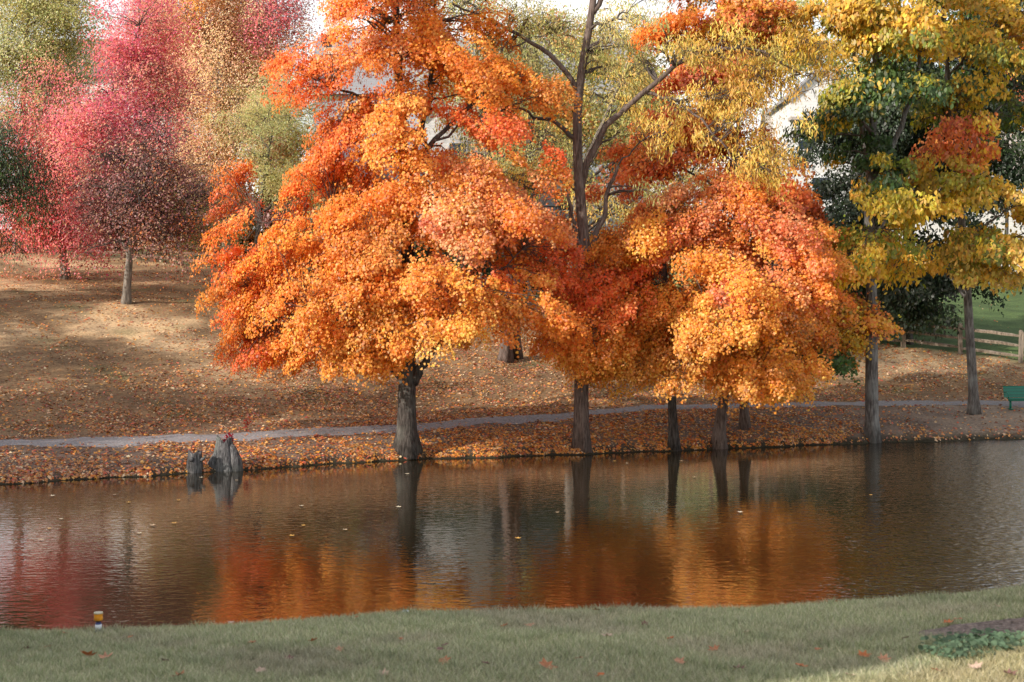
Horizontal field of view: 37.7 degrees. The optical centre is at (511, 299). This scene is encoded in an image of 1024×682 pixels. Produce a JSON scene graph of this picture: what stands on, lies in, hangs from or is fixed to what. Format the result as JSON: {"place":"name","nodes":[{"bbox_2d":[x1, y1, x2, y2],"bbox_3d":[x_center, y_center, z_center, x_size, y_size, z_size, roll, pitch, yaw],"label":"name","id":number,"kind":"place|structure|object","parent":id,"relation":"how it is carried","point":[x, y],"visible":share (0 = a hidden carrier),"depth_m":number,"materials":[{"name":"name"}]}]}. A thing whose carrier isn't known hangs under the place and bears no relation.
{"place":"outdoors","nodes":[
{"label":"outdoors","id":0,"kind":"place"},
{"bbox_2d":[0,0,1022,240],"label":"sky","id":1,"kind":"structure","parent":0,"point":[576,4],"materials":[{"name":"white"}]},
{"bbox_2d":[0,440,1023,631],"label":"water","id":2,"kind":"structure","parent":0,"point":[813,523],"depth_m":33.26,"materials":[{"name":"black liquid"}]},
{"bbox_2d":[0,242,1023,483],"bbox_3d":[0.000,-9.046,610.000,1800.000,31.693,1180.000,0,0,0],"label":"hillside","id":3,"kind":"structure","parent":0,"point":[1012,317],"depth_m":58.66,"materials":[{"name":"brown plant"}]},
{"bbox_2d":[0,227,40,252],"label":"green tree","id":4,"kind":"object","parent":3,"relation":"on","point":[11,244],"visible":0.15,"depth_m":96.83,"materials":[{"name":"green plant"}]},
{"bbox_2d":[0,101,76,280],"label":"willow tree","id":5,"kind":"object","parent":3,"relation":"on","point":[9,170],"visible":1,"depth_m":69.08,"materials":[{"name":"green plant"}]},
{"bbox_2d":[0,0,121,252],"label":"poplar tree","id":6,"kind":"object","parent":3,"relation":"on","point":[49,15],"visible":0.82,"depth_m":94.77,"materials":[{"name":"green plant"}]},
{"bbox_2d":[24,232,138,250],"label":"green tree","id":7,"kind":"object","parent":3,"relation":"on","point":[76,248],"visible":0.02,"depth_m":104.45,"materials":[{"name":"green plant"}]},
{"bbox_2d":[27,82,152,249],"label":"green tree","id":8,"kind":"object","parent":3,"relation":"on","point":[87,125],"visible":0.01,"depth_m":102.53,"materials":[{"name":"green plant"}]},
{"bbox_2d":[0,0,212,281],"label":"maple tree","id":9,"kind":"object","parent":3,"relation":"on","point":[139,72],"visible":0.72,"depth_m":77.29,"materials":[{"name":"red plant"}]},
{"bbox_2d":[22,39,198,229],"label":"house","id":10,"kind":"structure","parent":3,"relation":"on","point":[102,79],"depth_m":122.20,"materials":[{"name":"beige"}]},
{"bbox_2d":[45,80,262,303],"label":"plum tree","id":11,"kind":"object","parent":3,"relation":"on","point":[142,200],"visible":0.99,"depth_m":67.93,"materials":[{"name":"red plant"}]},
{"bbox_2d":[117,236,217,251],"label":"green tree","id":12,"kind":"object","parent":3,"relation":"on","point":[164,245],"visible":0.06,"depth_m":105.57,"materials":[{"name":"green plant"}]},
{"bbox_2d":[186,450,205,472],"bbox_3d":[-9.543,4.975,45.183,0.498,0.950,0.563,0,0,-41],"label":"tree stump","id":13,"kind":"object","parent":3,"relation":"on","point":[194,463],"visible":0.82,"depth_m":45.09,"materials":[{"name":"grey wood"}]},
{"bbox_2d":[111,0,326,264],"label":"pear tree","id":14,"kind":"object","parent":3,"relation":"on","point":[234,38],"visible":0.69,"depth_m":89.98,"materials":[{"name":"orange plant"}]},
{"bbox_2d":[140,153,298,258],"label":"pear tree","id":15,"kind":"object","parent":3,"relation":"on","point":[248,189],"visible":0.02,"depth_m":94.45,"materials":[{"name":"green plant"}]},
{"bbox_2d":[207,432,243,471],"bbox_3d":[-8.757,4.734,45.807,1.202,1.433,0.820,0,0,14],"label":"tree stump","id":16,"kind":"object","parent":3,"relation":"on","point":[226,456],"visible":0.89,"depth_m":45.59,"materials":[{"name":"grey wood"}]},
{"bbox_2d":[241,415,251,431],"bbox_3d":[-8.872,4.151,50.381,0.413,0.624,0.305,0,0,35],"label":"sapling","id":17,"kind":"object","parent":3,"relation":"on","point":[245,422],"visible":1,"depth_m":50.38,"materials":[{"name":"red plant"}]},
{"bbox_2d":[204,212,310,261],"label":"green tree","id":18,"kind":"object","parent":3,"relation":"on","point":[249,241],"visible":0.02,"depth_m":95.80,"materials":[{"name":"green plant"}]},
{"bbox_2d":[157,64,400,273],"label":"ash tree","id":19,"kind":"object","parent":3,"relation":"on","point":[270,127],"visible":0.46,"depth_m":75.36,"materials":[{"name":"green plant"}]},
{"bbox_2d":[239,113,354,238],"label":"green tree","id":20,"kind":"object","parent":3,"relation":"on","point":[288,155],"visible":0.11,"depth_m":95.02,"materials":[{"name":"green plant"}]},
{"bbox_2d":[248,185,421,264],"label":"green tree","id":21,"kind":"object","parent":3,"relation":"on","point":[267,216],"visible":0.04,"depth_m":90.70,"materials":[{"name":"green plant"}]},
{"bbox_2d":[190,0,587,458],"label":"maple tree","id":22,"kind":"object","parent":3,"relation":"on","point":[497,214],"visible":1,"depth_m":47.49,"materials":[{"name":"orange plant"}]},
{"bbox_2d":[396,237,503,287],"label":"green tree","id":23,"kind":"object","parent":3,"relation":"on","point":[445,253],"visible":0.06,"depth_m":93.34,"materials":[{"name":"green plant"}]},
{"bbox_2d":[308,34,644,259],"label":"house","id":24,"kind":"structure","parent":3,"relation":"on","point":[430,124],"depth_m":112.00,"materials":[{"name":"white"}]},
{"bbox_2d":[376,171,391,188],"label":"window","id":25,"kind":"structure","parent":24,"relation":"in","point":[388,171],"depth_m":111.97,"materials":[{"name":"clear glass"}]},
{"bbox_2d":[448,142,466,162],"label":"window","id":26,"kind":"structure","parent":24,"relation":"in","point":[449,146],"depth_m":106.97,"materials":[{"name":"white glass"}]},
{"bbox_2d":[557,189,573,211],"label":"window","id":27,"kind":"structure","parent":24,"relation":"in","point":[559,208],"depth_m":111.97,"materials":[{"name":"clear glass"}]},
{"bbox_2d":[386,0,606,362],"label":"locust tree","id":28,"kind":"object","parent":3,"relation":"on","point":[506,354],"visible":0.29,"depth_m":63.65,"materials":[{"name":"green plant"}]},
{"bbox_2d":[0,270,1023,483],"bbox_3d":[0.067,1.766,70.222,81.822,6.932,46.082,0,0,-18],"label":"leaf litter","id":29,"kind":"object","parent":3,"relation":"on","point":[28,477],"visible":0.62,"depth_m":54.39,"materials":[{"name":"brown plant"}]},
{"bbox_2d":[3,232,1023,362],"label":"rail fence","id":30,"kind":"object","parent":3,"relation":"on","point":[1020,346],"visible":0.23,"depth_m":71.43,"materials":[{"name":"brown wood"}]},
{"bbox_2d":[461,237,578,293],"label":"green tree","id":31,"kind":"object","parent":3,"relation":"on","point":[533,287],"visible":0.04,"depth_m":91.56,"materials":[{"name":"green plant"}]},
{"bbox_2d":[432,0,627,200],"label":"green tree","id":32,"kind":"object","parent":3,"relation":"on","point":[587,118],"visible":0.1,"depth_m":98.49,"materials":[{"name":"green plant"}]},
{"bbox_2d":[522,188,689,450],"bbox_3d":[3.362,0.661,51.201,6.039,9.314,6.896,0,0,0],"label":"maple tree","id":33,"kind":"object","parent":3,"relation":"on","point":[604,344],"visible":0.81,"depth_m":49.65,"materials":[{"name":"orange plant"}]},
{"bbox_2d":[556,50,696,212],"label":"green tree","id":34,"kind":"object","parent":3,"relation":"on","point":[593,83],"visible":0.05,"depth_m":103.07,"materials":[{"name":"green plant"}]},
{"bbox_2d":[595,193,700,293],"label":"green tree","id":35,"kind":"object","parent":3,"relation":"on","point":[672,274],"visible":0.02,"depth_m":89.16,"materials":[{"name":"green plant"}]},
{"bbox_2d":[453,0,865,452],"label":"walnut tree","id":36,"kind":"object","parent":3,"relation":"on","point":[581,437],"visible":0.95,"depth_m":49.55,"materials":[{"name":"yellow plant"}]},
{"bbox_2d":[558,0,803,375],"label":"locust tree","id":37,"kind":"object","parent":3,"relation":"on","point":[621,209],"visible":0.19,"depth_m":62.21,"materials":[{"name":"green plant"}]},
{"bbox_2d":[558,159,862,448],"bbox_3d":[7.352,0.119,51.247,9.408,10.550,7.424,0,0,-31],"label":"maple tree","id":38,"kind":"object","parent":3,"relation":"on","point":[732,316],"visible":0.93,"depth_m":49.87,"materials":[{"name":"brown plant"}]},
{"bbox_2d":[585,0,904,429],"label":"maple tree","id":39,"kind":"object","parent":3,"relation":"on","point":[852,327],"visible":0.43,"depth_m":54.04,"materials":[{"name":"brown plant"}]},
{"bbox_2d":[687,212,834,286],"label":"green tree","id":40,"kind":"object","parent":3,"relation":"on","point":[747,258],"depth_m":82.38,"materials":[{"name":"green plant"}]},
{"bbox_2d":[729,0,862,98],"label":"tree","id":41,"kind":"object","parent":3,"relation":"on","point":[801,2],"visible":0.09,"depth_m":125.50,"materials":[{"name":"plant"}]},
{"bbox_2d":[843,283,865,297],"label":"green tree","id":42,"kind":"object","parent":3,"relation":"on","point":[859,291],"visible":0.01,"depth_m":78.39,"materials":[{"name":"green plant"}]},
{"bbox_2d":[768,0,958,442],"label":"hickory tree","id":43,"kind":"object","parent":3,"relation":"on","point":[874,28],"visible":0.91,"depth_m":53.15,"materials":[{"name":"yellow plant"}]},
{"bbox_2d":[758,67,1023,271],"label":"house","id":44,"kind":"structure","parent":3,"relation":"on","point":[788,112],"depth_m":101.58,"materials":[{"name":"beige paint"}]},
{"bbox_2d":[797,137,814,150],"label":"window","id":45,"kind":"structure","parent":44,"relation":"in","point":[801,142],"depth_m":101.48,"materials":[{"name":"white glass"}]},
{"bbox_2d":[811,176,831,200],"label":"window","id":46,"kind":"structure","parent":44,"relation":"in","point":[815,177],"depth_m":101.48,"materials":[{"name":"white glass"}]},
{"bbox_2d":[784,0,1023,344],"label":"oak tree","id":47,"kind":"object","parent":3,"relation":"on","point":[917,304],"visible":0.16,"depth_m":71.70,"materials":[{"name":"green plant"}]},
{"bbox_2d":[898,305,941,335],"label":"green tree","id":48,"kind":"object","parent":3,"relation":"on","point":[929,328],"visible":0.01,"depth_m":77.71,"materials":[{"name":"green plant"}]},
{"bbox_2d":[863,0,1023,414],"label":"hickory tree","id":49,"kind":"object","parent":3,"relation":"on","point":[971,255],"visible":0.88,"depth_m":56.44,"materials":[{"name":"yellow plant"}]},
{"bbox_2d":[1000,46,1023,289],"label":"green tree","id":50,"kind":"object","parent":3,"relation":"on","point":[1007,228],"visible":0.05,"depth_m":99.07,"materials":[{"name":"green plant"}]},
{"bbox_2d":[1003,386,1023,409],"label":"park bench","id":51,"kind":"object","parent":3,"relation":"on","point":[1013,391],"visible":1,"depth_m":59.70,"materials":[{"name":"green metal"}]},
{"bbox_2d":[0,400,1023,447],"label":"path","id":52,"kind":"structure","parent":0,"point":[114,441],"depth_m":51.66,"materials":[{"name":"grey concrete"}]},
{"bbox_2d":[0,582,1023,681],"bbox_3d":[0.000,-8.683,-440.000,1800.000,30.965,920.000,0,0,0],"label":"lawn","id":53,"kind":"structure","parent":0,"point":[575,649],"depth_m":10.41,"materials":[{"name":"plant"}]},
{"bbox_2d":[80,650,96,655],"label":"fallen leaf","id":54,"kind":"object","parent":53,"relation":"on","point":[87,653],"visible":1,"depth_m":10.89,"materials":[{"name":"brown plant"}]},
{"bbox_2d":[94,611,102,631],"bbox_3d":[-3.400,2.672,12.330,0.076,0.215,0.076,0,0,0],"label":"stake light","id":55,"kind":"object","parent":53,"relation":"on","point":[98,617],"visible":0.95,"depth_m":12.31,"materials":[{"name":"yellow plastic"}]},
{"bbox_2d":[98,652,112,658],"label":"fallen leaf","id":56,"kind":"object","parent":53,"relation":"on","point":[103,656],"visible":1,"depth_m":10.74,"materials":[{"name":"orange plant"}]},
{"bbox_2d":[255,667,266,671],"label":"fallen leaf","id":57,"kind":"object","parent":53,"relation":"on","point":[261,669],"visible":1,"depth_m":9.95,"materials":[{"name":"beige plant"}]},
{"bbox_2d":[438,655,450,662],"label":"fallen leaf","id":58,"kind":"object","parent":53,"relation":"on","point":[444,660],"visible":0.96,"depth_m":9.80,"materials":[{"name":"brown plant"}]},
{"bbox_2d":[539,657,556,669],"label":"fallen leaf","id":59,"kind":"object","parent":53,"relation":"on","point":[544,663],"visible":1,"depth_m":9.61,"materials":[{"name":"brown plant"}]},
{"bbox_2d":[673,657,686,663],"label":"fallen leaf","id":60,"kind":"object","parent":53,"relation":"on","point":[679,660],"visible":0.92,"depth_m":9.76,"materials":[{"name":"orange plant"}]},
{"bbox_2d":[707,645,718,650],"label":"fallen leaf","id":61,"kind":"object","parent":53,"relation":"on","point":[714,647],"visible":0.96,"depth_m":10.36,"materials":[{"name":"brown plant"}]},
{"bbox_2d":[857,650,869,656],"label":"fallen leaf","id":62,"kind":"object","parent":53,"relation":"on","point":[864,653],"visible":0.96,"depth_m":9.95,"materials":[{"name":"orange plant"}]},
{"bbox_2d":[877,653,888,661],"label":"fallen leaf","id":63,"kind":"object","parent":53,"relation":"on","point":[881,656],"visible":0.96,"depth_m":9.77,"materials":[{"name":"orange plant"}]},
{"bbox_2d":[918,643,957,656],"bbox_3d":[2.796,2.295,9.796,0.308,0.084,0.211,0,0,28],"label":"ground ivy","id":64,"kind":"object","parent":53,"relation":"on","point":[932,648],"visible":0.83,"depth_m":9.81,"materials":[{"name":"green plant"}]},
{"bbox_2d":[920,635,962,650],"bbox_3d":[2.866,2.287,9.958,0.311,0.097,0.337,0,0,26],"label":"ground ivy","id":65,"kind":"object","parent":53,"relation":"on","point":[945,642],"visible":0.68,"depth_m":9.98,"materials":[{"name":"green plant"}]},
{"bbox_2d":[931,647,981,661],"bbox_3d":[2.828,2.279,9.565,0.235,0.083,0.306,0,0,-18],"label":"ground ivy","id":66,"kind":"object","parent":53,"relation":"on","point":[961,653],"visible":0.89,"depth_m":9.57,"materials":[{"name":"green plant"}]},
{"bbox_2d":[936,631,986,640],"bbox_3d":[3.012,2.287,10.090,0.336,0.099,0.396,0,0,0],"label":"ground ivy","id":67,"kind":"object","parent":53,"relation":"on","point":[949,637],"visible":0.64,"depth_m":10.08,"materials":[{"name":"green plant"}]},
{"bbox_2d":[940,642,990,658],"bbox_3d":[2.921,2.271,9.697,0.314,0.093,0.333,0,0,0],"label":"ground ivy","id":68,"kind":"object","parent":53,"relation":"on","point":[966,649],"visible":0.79,"depth_m":9.66,"materials":[{"name":"green plant"}]},
{"bbox_2d":[912,617,1023,637],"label":"mulch mound","id":69,"kind":"object","parent":53,"relation":"on","point":[1015,624],"visible":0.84,"depth_m":10.68,"materials":[{"name":"brown soil"}]},
{"bbox_2d":[954,632,993,646],"bbox_3d":[3.089,2.283,10.021,0.251,0.088,0.300,0,0,13],"label":"ground ivy","id":70,"kind":"object","parent":53,"relation":"on","point":[972,637],"visible":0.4,"depth_m":10.03,"materials":[{"name":"green plant"}]},
{"bbox_2d":[967,661,982,667],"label":"fallen leaf","id":71,"kind":"object","parent":53,"relation":"on","point":[975,664],"visible":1,"depth_m":9.26,"materials":[{"name":"beige plant"}]},
{"bbox_2d":[950,638,1013,655],"bbox_3d":[3.051,2.253,9.738,0.485,0.104,0.283,0,0,-16],"label":"ground ivy","id":72,"kind":"object","parent":53,"relation":"on","point":[972,642],"visible":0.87,"depth_m":9.71,"materials":[{"name":"green plant"}]},
{"bbox_2d":[966,627,1006,640],"bbox_3d":[3.197,2.280,10.110,0.357,0.101,0.353,0,0,0],"label":"ground ivy","id":73,"kind":"object","parent":53,"relation":"on","point":[974,630],"visible":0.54,"depth_m":10.14,"materials":[{"name":"green plant"}]},
{"bbox_2d":[977,628,1020,637],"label":"ground ivy","id":74,"kind":"object","parent":53,"relation":"on","point":[1006,631],"visible":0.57,"depth_m":10.19,"materials":[{"name":"green plant"}]},
{"bbox_2d":[977,636,1022,654],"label":"ground ivy","id":75,"kind":"object","parent":53,"relation":"on","point":[998,645],"visible":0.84,"depth_m":9.72,"materials":[{"name":"green plant"}]},
{"bbox_2d":[985,633,1023,648],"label":"ground ivy","id":76,"kind":"object","parent":53,"relation":"on","point":[1018,637],"visible":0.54,"depth_m":9.91,"materials":[{"name":"green plant"}]},
{"bbox_2d":[1003,668,1018,674],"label":"fallen leaf","id":77,"kind":"object","parent":53,"relation":"on","point":[1009,671],"visible":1,"depth_m":8.97,"materials":[{"name":"brown plant"}]},
{"bbox_2d":[1005,630,1023,642],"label":"ground ivy","id":78,"kind":"object","parent":53,"relation":"on","point":[1019,633],"visible":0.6,"depth_m":10.07,"materials":[{"name":"green plant"}]}
]}

